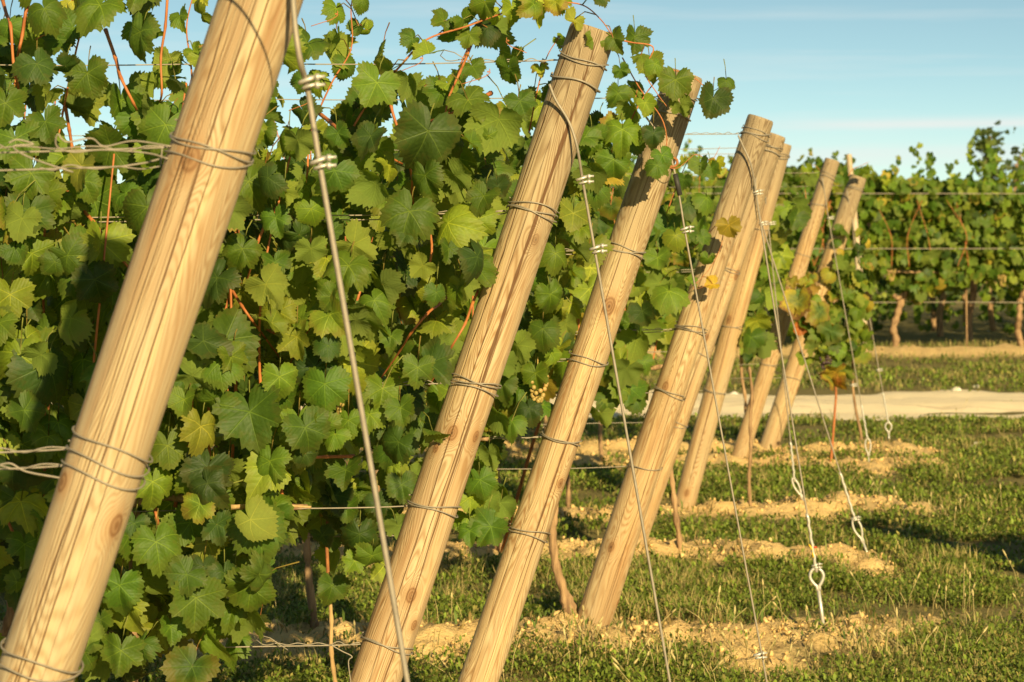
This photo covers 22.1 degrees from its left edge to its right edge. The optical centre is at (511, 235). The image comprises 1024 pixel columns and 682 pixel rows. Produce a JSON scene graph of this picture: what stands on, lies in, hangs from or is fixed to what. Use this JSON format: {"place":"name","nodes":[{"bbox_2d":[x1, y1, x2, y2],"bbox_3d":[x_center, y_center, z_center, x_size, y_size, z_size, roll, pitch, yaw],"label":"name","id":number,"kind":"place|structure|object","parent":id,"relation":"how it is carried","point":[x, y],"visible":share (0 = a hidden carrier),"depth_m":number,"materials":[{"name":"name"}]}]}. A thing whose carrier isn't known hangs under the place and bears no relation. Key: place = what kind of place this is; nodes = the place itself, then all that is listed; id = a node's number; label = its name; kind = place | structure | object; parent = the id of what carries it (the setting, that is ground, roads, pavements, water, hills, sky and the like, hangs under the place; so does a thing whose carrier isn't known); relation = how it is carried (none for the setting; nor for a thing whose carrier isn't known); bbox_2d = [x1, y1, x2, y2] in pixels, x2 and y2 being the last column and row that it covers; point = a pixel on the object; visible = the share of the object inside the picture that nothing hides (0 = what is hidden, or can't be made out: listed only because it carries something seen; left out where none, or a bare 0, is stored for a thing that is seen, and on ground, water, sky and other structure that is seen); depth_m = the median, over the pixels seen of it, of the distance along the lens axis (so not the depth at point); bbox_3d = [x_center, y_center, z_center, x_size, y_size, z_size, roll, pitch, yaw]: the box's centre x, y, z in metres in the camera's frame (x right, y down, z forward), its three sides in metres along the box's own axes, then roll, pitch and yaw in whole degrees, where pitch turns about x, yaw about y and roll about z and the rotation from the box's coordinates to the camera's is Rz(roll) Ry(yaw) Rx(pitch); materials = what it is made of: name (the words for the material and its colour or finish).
{"place":"outdoors","nodes":[
{"label":"outdoors","id":0,"kind":"place"},
{"bbox_2d":[0,274,1023,681],"bbox_3d":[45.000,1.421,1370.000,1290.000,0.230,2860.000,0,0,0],"label":"ground","id":1,"kind":"structure","parent":0,"point":[908,330],"depth_m":12.64,"materials":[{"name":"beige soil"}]},
{"bbox_2d":[20,120,74,235],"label":"grape vine","id":2,"kind":"object","parent":1,"relation":"on","point":[72,225],"depth_m":9.49,"materials":[{"name":"green plant"}]},
{"bbox_2d":[0,101,160,647],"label":"grape vine","id":3,"kind":"object","parent":1,"relation":"on","point":[10,612],"visible":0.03,"depth_m":7.42,"materials":[{"name":"green plant"}]},
{"bbox_2d":[0,0,302,681],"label":"end post","id":4,"kind":"object","parent":1,"relation":"on","point":[240,60],"visible":0.99,"depth_m":3.85,"materials":[{"name":"brown wood"}]},
{"bbox_2d":[0,462,59,478],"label":"tie wire","id":5,"kind":"object","parent":4,"relation":"attached to","point":[19,468],"visible":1,"depth_m":3.88,"materials":[{"name":"grey metal"}]},
{"bbox_2d":[0,637,83,681],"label":"trellis wire","id":6,"kind":"object","parent":4,"relation":"attached to","point":[47,666],"visible":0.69,"depth_m":3.85,"materials":[{"name":"grey metal"}]},
{"bbox_2d":[0,439,145,490],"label":"trellis wire","id":7,"kind":"object","parent":4,"relation":"attached to","point":[69,465],"visible":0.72,"depth_m":3.90,"materials":[{"name":"grey metal"}]},
{"bbox_2d":[0,425,152,477],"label":"trellis wire","id":8,"kind":"object","parent":4,"relation":"attached to","point":[75,451],"visible":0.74,"depth_m":3.87,"materials":[{"name":"grey metal"}]},
{"bbox_2d":[8,134,170,172],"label":"tie wire","id":9,"kind":"object","parent":4,"relation":"attached to","point":[32,143],"visible":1,"depth_m":3.87,"materials":[{"name":"grey metal"}]},
{"bbox_2d":[0,119,255,170],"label":"trellis wire","id":10,"kind":"object","parent":4,"relation":"attached to","point":[171,136],"visible":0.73,"depth_m":3.91,"materials":[{"name":"grey metal"}]},
{"bbox_2d":[290,0,409,681],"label":"guy wire","id":11,"kind":"object","parent":4,"relation":"attached to","point":[307,87],"visible":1,"depth_m":3.87,"materials":[{"name":"metal"}]},
{"bbox_2d":[0,0,666,681],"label":"grape vine","id":12,"kind":"object","parent":1,"relation":"on","point":[186,574],"visible":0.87,"depth_m":5.73,"materials":[{"name":"green plant"}]},
{"bbox_2d":[247,121,436,628],"bbox_3d":[-0.759,0.571,9.704,1.137,1.989,0.508,0,0,0],"label":"grape vine","id":13,"kind":"object","parent":1,"relation":"on","point":[311,598],"visible":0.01,"depth_m":9.69,"materials":[{"name":"green plant"}]},
{"bbox_2d":[291,139,398,544],"bbox_3d":[-0.965,0.556,11.966,1.146,2.014,0.463,0,0,0],"label":"grape vine","id":14,"kind":"object","parent":1,"relation":"on","point":[395,148],"depth_m":12.03,"materials":[{"name":"green plant"}]},
{"bbox_2d":[154,15,735,681],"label":"grape vine","id":15,"kind":"object","parent":1,"relation":"on","point":[612,145],"visible":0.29,"depth_m":7.39,"materials":[{"name":"green plant"}]},
{"bbox_2d":[348,22,610,681],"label":"end post","id":16,"kind":"object","parent":1,"relation":"on","point":[423,536],"visible":0.93,"depth_m":5.85,"materials":[{"name":"brown wood"}]},
{"bbox_2d":[66,373,501,396],"bbox_3d":[-2.762,0.336,5.803,5.483,0.056,0.121,0,0,-2],"label":"trellis wire","id":17,"kind":"object","parent":16,"relation":"attached to","point":[474,382],"visible":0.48,"depth_m":5.85,"materials":[{"name":"grey metal"}]},
{"bbox_2d":[132,494,461,517],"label":"trellis wire","id":18,"kind":"object","parent":16,"relation":"attached to","point":[424,506],"visible":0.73,"depth_m":5.88,"materials":[{"name":"grey metal"}]},
{"bbox_2d":[0,46,608,70],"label":"trellis wire","id":19,"kind":"object","parent":16,"relation":"attached to","point":[526,60],"visible":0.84,"depth_m":5.90,"materials":[{"name":"grey metal"}]},
{"bbox_2d":[196,632,413,654],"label":"trellis wire","id":20,"kind":"object","parent":16,"relation":"attached to","point":[342,644],"visible":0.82,"depth_m":5.89,"materials":[{"name":"grey metal"}]},
{"bbox_2d":[55,197,559,222],"bbox_3d":[-2.697,-0.057,5.803,5.613,0.060,0.120,0,0,-2],"label":"trellis wire","id":21,"kind":"object","parent":16,"relation":"attached to","point":[520,207],"visible":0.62,"depth_m":5.88,"materials":[{"name":"grey metal"}]},
{"bbox_2d":[331,645,352,681],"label":"tie wire","id":22,"kind":"object","parent":16,"relation":"attached to","point":[348,660],"visible":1,"depth_m":5.85,"materials":[{"name":"grey metal"}]},
{"bbox_2d":[548,72,670,681],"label":"guy wire","id":23,"kind":"object","parent":16,"relation":"attached to","point":[583,182],"visible":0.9,"depth_m":5.87,"materials":[{"name":"metal"}]},
{"bbox_2d":[398,155,612,551],"bbox_3d":[-0.086,0.570,12.020,1.156,1.987,0.531,0,0,0],"label":"grape vine","id":24,"kind":"object","parent":1,"relation":"on","point":[602,227],"visible":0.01,"depth_m":11.98,"materials":[{"name":"green plant"}]},
{"bbox_2d":[500,400,547,552],"bbox_3d":[0.131,0.839,11.428,0.034,1.228,1.117,0,0,-18],"label":"stake","id":25,"kind":"object","parent":1,"relation":"on","point":[523,473],"visible":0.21,"depth_m":11.68,"materials":[{"name":"brown wood"}]},
{"bbox_2d":[543,415,546,428],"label":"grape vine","id":26,"kind":"object","parent":1,"relation":"on","point":[545,419],"depth_m":17.72,"materials":[{"name":"brown plant"}]},
{"bbox_2d":[458,68,701,681],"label":"end post","id":27,"kind":"object","parent":1,"relation":"on","point":[493,636],"visible":0.89,"depth_m":7.50,"materials":[{"name":"brown wood"}]},
{"bbox_2d":[57,91,698,100],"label":"trellis wire","id":28,"kind":"object","parent":27,"relation":"attached to","point":[405,99],"visible":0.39,"depth_m":7.53,"materials":[{"name":"grey metal"}]},
{"bbox_2d":[214,426,582,446],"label":"trellis wire","id":29,"kind":"object","parent":27,"relation":"attached to","point":[550,438],"visible":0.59,"depth_m":7.52,"materials":[{"name":"grey metal"}]},
{"bbox_2d":[298,523,550,542],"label":"trellis wire","id":30,"kind":"object","parent":27,"relation":"attached to","point":[508,529],"visible":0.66,"depth_m":7.51,"materials":[{"name":"grey metal"}]},
{"bbox_2d":[331,242,645,259],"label":"trellis wire","id":31,"kind":"object","parent":27,"relation":"attached to","point":[612,249],"visible":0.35,"depth_m":7.50,"materials":[{"name":"grey metal"}]},
{"bbox_2d":[557,349,608,366],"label":"trellis wire","id":32,"kind":"object","parent":27,"relation":"attached to","point":[566,359],"visible":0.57,"depth_m":7.51,"materials":[{"name":"grey metal"}]},
{"bbox_2d":[646,110,767,681],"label":"guy wire","id":33,"kind":"object","parent":27,"relation":"attached to","point":[685,231],"visible":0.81,"depth_m":7.53,"materials":[{"name":"metal"}]},
{"bbox_2d":[226,436,962,680],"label":"soil clods","id":34,"kind":"object","parent":1,"relation":"on","point":[721,649],"visible":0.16,"depth_m":11.80,"materials":[{"name":"beige soil"}]},
{"bbox_2d":[456,147,741,614],"bbox_3d":[0.215,0.544,9.743,1.246,1.940,0.503,0,0,0],"label":"grape vine","id":35,"kind":"object","parent":1,"relation":"on","point":[664,294],"visible":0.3,"depth_m":9.63,"materials":[{"name":"green plant"}]},
{"bbox_2d":[562,155,637,212],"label":"grape vine","id":36,"kind":"object","parent":1,"relation":"on","point":[632,163],"visible":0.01,"depth_m":33.60,"materials":[{"name":"green plant"}]},
{"bbox_2d":[547,172,719,550],"bbox_3d":[0.579,0.601,12.076,0.912,1.923,0.463,0,0,-11],"label":"grape vine","id":37,"kind":"object","parent":1,"relation":"on","point":[662,340],"visible":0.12,"depth_m":12.02,"materials":[{"name":"green plant"}]},
{"bbox_2d":[253,399,1023,681],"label":"seed heads","id":38,"kind":"object","parent":1,"relation":"on","point":[722,633],"visible":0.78,"depth_m":9.12,"materials":[{"name":"beige plant"}]},
{"bbox_2d":[566,167,728,507],"bbox_3d":[0.455,0.579,13.875,1.546,1.973,0.486,0,0,-2],"label":"grape vine","id":39,"kind":"object","parent":1,"relation":"on","point":[697,252],"depth_m":13.87,"materials":[{"name":"green plant"}]},
{"bbox_2d":[577,114,772,625],"bbox_3d":[0.585,0.588,9.750,0.135,2.162,0.133,18,0,0],"label":"end post","id":40,"kind":"object","parent":1,"relation":"on","point":[606,582],"visible":0.84,"depth_m":9.70,"materials":[{"name":"brown wood"}]},
{"bbox_2d":[65,125,769,141],"bbox_3d":[-2.269,-0.379,9.578,6.466,0.067,0.112,0,0,-3],"label":"trellis wire","id":41,"kind":"object","parent":40,"relation":"attached to","point":[685,134],"visible":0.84,"depth_m":9.77,"materials":[{"name":"grey metal"}]},
{"bbox_2d":[359,459,662,471],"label":"trellis wire","id":42,"kind":"object","parent":40,"relation":"attached to","point":[595,467],"visible":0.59,"depth_m":9.74,"materials":[{"name":"grey metal"}]},
{"bbox_2d":[556,384,685,400],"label":"trellis wire","id":43,"kind":"object","parent":40,"relation":"attached to","point":[658,388],"visible":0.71,"depth_m":9.70,"materials":[{"name":"grey metal"}]},
{"bbox_2d":[575,321,707,335],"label":"trellis wire","id":44,"kind":"object","parent":40,"relation":"attached to","point":[676,326],"visible":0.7,"depth_m":9.74,"materials":[{"name":"grey metal"}]},
{"bbox_2d":[738,127,821,571],"bbox_3d":[0.992,0.424,9.739,0.322,1.658,0.138,0,0,0],"label":"guy wire","id":45,"kind":"object","parent":40,"relation":"attached to","point":[815,564],"visible":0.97,"depth_m":9.73,"materials":[{"name":"metal"}]},
{"bbox_2d":[630,138,723,215],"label":"grape vine","id":46,"kind":"object","parent":1,"relation":"on","point":[714,188],"visible":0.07,"depth_m":33.72,"materials":[{"name":"green plant"}]},
{"bbox_2d":[568,186,785,456],"bbox_3d":[0.848,0.561,16.672,1.831,2.001,0.497,0,0,0],"label":"grape vine","id":47,"kind":"object","parent":1,"relation":"on","point":[762,277],"visible":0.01,"depth_m":16.64,"materials":[{"name":"green plant"}]},
{"bbox_2d":[637,132,784,544],"bbox_3d":[0.846,0.574,12.050,0.127,2.201,0.122,19,0,0],"label":"end post","id":48,"kind":"object","parent":1,"relation":"on","point":[767,167],"visible":0.41,"depth_m":12.00,"materials":[{"name":"brown wood"}]},
{"bbox_2d":[268,144,782,151],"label":"trellis wire","id":49,"kind":"object","parent":48,"relation":"attached to","point":[703,148],"visible":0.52,"depth_m":12.02,"materials":[{"name":"grey metal"}]},
{"bbox_2d":[541,422,687,428],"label":"trellis wire","id":50,"kind":"object","parent":48,"relation":"attached to","point":[631,422],"visible":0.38,"depth_m":12.04,"materials":[{"name":"grey metal"}]},
{"bbox_2d":[646,267,739,274],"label":"trellis wire","id":51,"kind":"object","parent":48,"relation":"attached to","point":[694,269],"visible":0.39,"depth_m":12.02,"materials":[{"name":"grey metal"}]},
{"bbox_2d":[755,149,860,520],"bbox_3d":[1.356,0.453,12.042,0.494,1.723,0.138,0,0,0],"label":"guy wire","id":52,"kind":"object","parent":48,"relation":"attached to","point":[854,517],"visible":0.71,"depth_m":12.03,"materials":[{"name":"metal"}]},
{"bbox_2d":[676,143,790,509],"bbox_3d":[1.147,0.563,13.899,0.116,2.181,0.116,15,0,0],"label":"end post","id":53,"kind":"object","parent":1,"relation":"on","point":[704,430],"visible":0.67,"depth_m":13.85,"materials":[{"name":"brown wood"}]},
{"bbox_2d":[765,157,795,481],"bbox_3d":[1.402,0.429,13.890,0.177,1.758,0.114,0,0,-37],"label":"guy wire","id":54,"kind":"object","parent":53,"relation":"attached to","point":[790,442],"visible":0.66,"depth_m":13.88,"materials":[{"name":"metal"}]},
{"bbox_2d":[692,168,826,413],"bbox_3d":[1.565,0.546,17.783,1.142,2.035,0.507,0,0,0],"label":"grape vine","id":55,"kind":"object","parent":1,"relation":"on","point":[792,238],"visible":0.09,"depth_m":17.79,"materials":[{"name":"green plant"}]},
{"bbox_2d":[741,174,812,505],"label":"grape vine","id":56,"kind":"object","parent":1,"relation":"on","point":[758,340],"visible":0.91,"depth_m":13.91,"materials":[{"name":"green plant"}]},
{"bbox_2d":[716,147,842,324],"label":"grape vine","id":57,"kind":"object","parent":1,"relation":"on","point":[792,171],"visible":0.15,"depth_m":33.81,"materials":[{"name":"green plant"}]},
{"bbox_2d":[732,158,838,458],"bbox_3d":[1.714,0.566,16.699,0.110,2.197,0.110,17,0,0],"label":"end post","id":58,"kind":"object","parent":1,"relation":"on","point":[798,267],"visible":0.74,"depth_m":16.66,"materials":[{"name":"brown wood"}]},
{"bbox_2d":[710,360,777,367],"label":"trellis wire","id":59,"kind":"object","parent":58,"relation":"attached to","point":[760,362],"visible":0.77,"depth_m":16.69,"materials":[{"name":"grey metal"}]},
{"bbox_2d":[819,171,867,439],"bbox_3d":[2.107,0.448,16.719,0.312,1.710,0.112,0,0,-11],"label":"guy wire","id":60,"kind":"object","parent":58,"relation":"attached to","point":[853,384],"visible":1,"depth_m":16.68,"materials":[{"name":"metal"}]},
{"bbox_2d":[739,265,846,461],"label":"grape vine","id":61,"kind":"object","parent":1,"relation":"on","point":[819,331],"visible":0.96,"depth_m":16.41,"materials":[{"name":"green plant"}]},
{"bbox_2d":[791,477,803,500],"bbox_3d":[1.570,1.456,13.900,0.179,0.345,0.011,0,0,0],"label":"ground anchor","id":62,"kind":"object","parent":1,"relation":"on","point":[797,491],"visible":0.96,"depth_m":13.90,"materials":[{"name":"metal"}]},
{"bbox_2d":[760,174,865,449],"bbox_3d":[2.018,0.607,17.800,0.134,2.121,0.129,18,0,0],"label":"end post","id":63,"kind":"object","parent":1,"relation":"on","point":[775,426],"visible":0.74,"depth_m":17.75,"materials":[{"name":"brown wood"}]},
{"bbox_2d":[644,375,799,380],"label":"trellis wire","id":64,"kind":"object","parent":63,"relation":"attached to","point":[730,378],"visible":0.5,"depth_m":17.76,"materials":[{"name":"grey metal"}]},
{"bbox_2d":[669,185,864,188],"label":"trellis wire","id":65,"kind":"object","parent":63,"relation":"attached to","point":[803,186],"visible":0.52,"depth_m":17.80,"materials":[{"name":"grey metal"}]},
{"bbox_2d":[846,185,888,423],"bbox_3d":[2.410,0.468,17.795,0.303,1.623,0.144,0,0,0],"label":"guy wire","id":66,"kind":"object","parent":63,"relation":"attached to","point":[879,369],"visible":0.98,"depth_m":17.78,"materials":[{"name":"metal"}]},
{"bbox_2d":[808,567,824,624],"bbox_3d":[1.147,1.442,9.750,0.090,0.422,0.013,0,0,0],"label":"ground anchor","id":67,"kind":"object","parent":1,"relation":"on","point":[817,587],"visible":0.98,"depth_m":9.74,"materials":[{"name":"metal"}]},
{"bbox_2d":[615,175,1023,342],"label":"vine rows","id":68,"kind":"object","parent":1,"relation":"on","point":[938,311],"visible":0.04,"depth_m":40.98,"materials":[{"name":"green plant"}]},
{"bbox_2d":[797,162,877,441],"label":"grape vine","id":69,"kind":"object","parent":1,"relation":"on","point":[858,303],"visible":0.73,"depth_m":17.71,"materials":[{"name":"green plant"}]},
{"bbox_2d":[846,154,866,342],"bbox_3d":[4.380,0.297,33.200,0.097,2.655,0.094,-5,0,0],"label":"row post","id":70,"kind":"object","parent":1,"relation":"on","point":[849,169],"visible":0.25,"depth_m":33.17,"materials":[{"name":"brown wood"}]},
{"bbox_2d":[611,193,1023,193],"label":"trellis wire","id":71,"kind":"object","parent":70,"relation":"attached to","point":[889,193],"visible":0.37,"depth_m":33.73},
{"bbox_2d":[791,248,1023,248],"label":"trellis wire","id":72,"kind":"object","parent":70,"relation":"attached to","point":[931,248],"visible":0.27,"depth_m":33.75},
{"bbox_2d":[851,518,867,551],"bbox_3d":[1.641,1.488,12.050,0.163,0.384,0.011,0,0,0],"label":"ground anchor","id":73,"kind":"object","parent":1,"relation":"on","point":[862,540],"visible":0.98,"depth_m":12.05,"materials":[{"name":"metal"}]},
{"bbox_2d":[863,223,871,338],"bbox_3d":[4.814,0.478,35.500,0.121,2.283,0.118,0,0,0],"label":"row post","id":74,"kind":"object","parent":1,"relation":"on","point":[868,293],"visible":0.04,"depth_m":35.45,"materials":[{"name":"brown wood"}]},
{"bbox_2d":[864,438,871,461],"bbox_3d":[2.269,1.478,16.700,0.050,0.378,0.011,0,0,0],"label":"ground anchor","id":75,"kind":"object","parent":1,"relation":"on","point":[867,452],"visible":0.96,"depth_m":16.70,"materials":[{"name":"metal"}]},
{"bbox_2d":[884,422,891,442],"bbox_3d":[2.555,1.422,17.800,0.054,0.311,0.011,0,0,0],"label":"ground anchor","id":76,"kind":"object","parent":1,"relation":"on","point":[888,432],"visible":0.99,"depth_m":17.80,"materials":[{"name":"metal"}]},
{"bbox_2d":[832,142,969,346],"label":"grape vine","id":77,"kind":"object","parent":1,"relation":"on","point":[877,212],"visible":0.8,"depth_m":33.85,"materials":[{"name":"green plant"}]},
{"bbox_2d":[965,269,967,345],"bbox_3d":[5.892,1.014,34.001,0.039,1.222,0.021,0,0,0],"label":"stake","id":78,"kind":"object","parent":1,"relation":"on","point":[966,314],"visible":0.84,"depth_m":33.99,"materials":[{"name":"brown"}]},
{"bbox_2d":[874,302,1023,302],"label":"trellis wire","id":79,"kind":"object","parent":78,"relation":"attached to","point":[953,302],"visible":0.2,"depth_m":34.05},
{"bbox_2d":[955,144,1023,346],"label":"grape vine","id":80,"kind":"object","parent":1,"relation":"on","point":[1006,214],"visible":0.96,"depth_m":33.93,"materials":[{"name":"green plant"}]},
{"bbox_2d":[967,120,1017,292],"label":"tree","id":81,"kind":"object","parent":1,"relation":"on","point":[980,145],"visible":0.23,"depth_m":59.89,"materials":[{"name":"green plant"}]},
{"bbox_2d":[997,146,1023,283],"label":"tree","id":82,"kind":"object","parent":1,"relation":"on","point":[1014,149],"visible":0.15,"depth_m":61.98,"materials":[{"name":"green plant"}]},
{"bbox_2d":[0,337,1023,681],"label":"grass","id":83,"kind":"structure","parent":0,"point":[928,555],"depth_m":11.02,"materials":[{"name":"green plant"}]},
{"bbox_2d":[0,0,1023,190],"label":"sky","id":84,"kind":"structure","parent":0,"point":[871,81],"materials":[{"name":"blue"}]},
{"bbox_2d":[63,390,1023,420],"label":"track","id":85,"kind":"structure","parent":0,"point":[913,404],"depth_m":22.90,"materials":[{"name":"beige gravel"}]}
]}

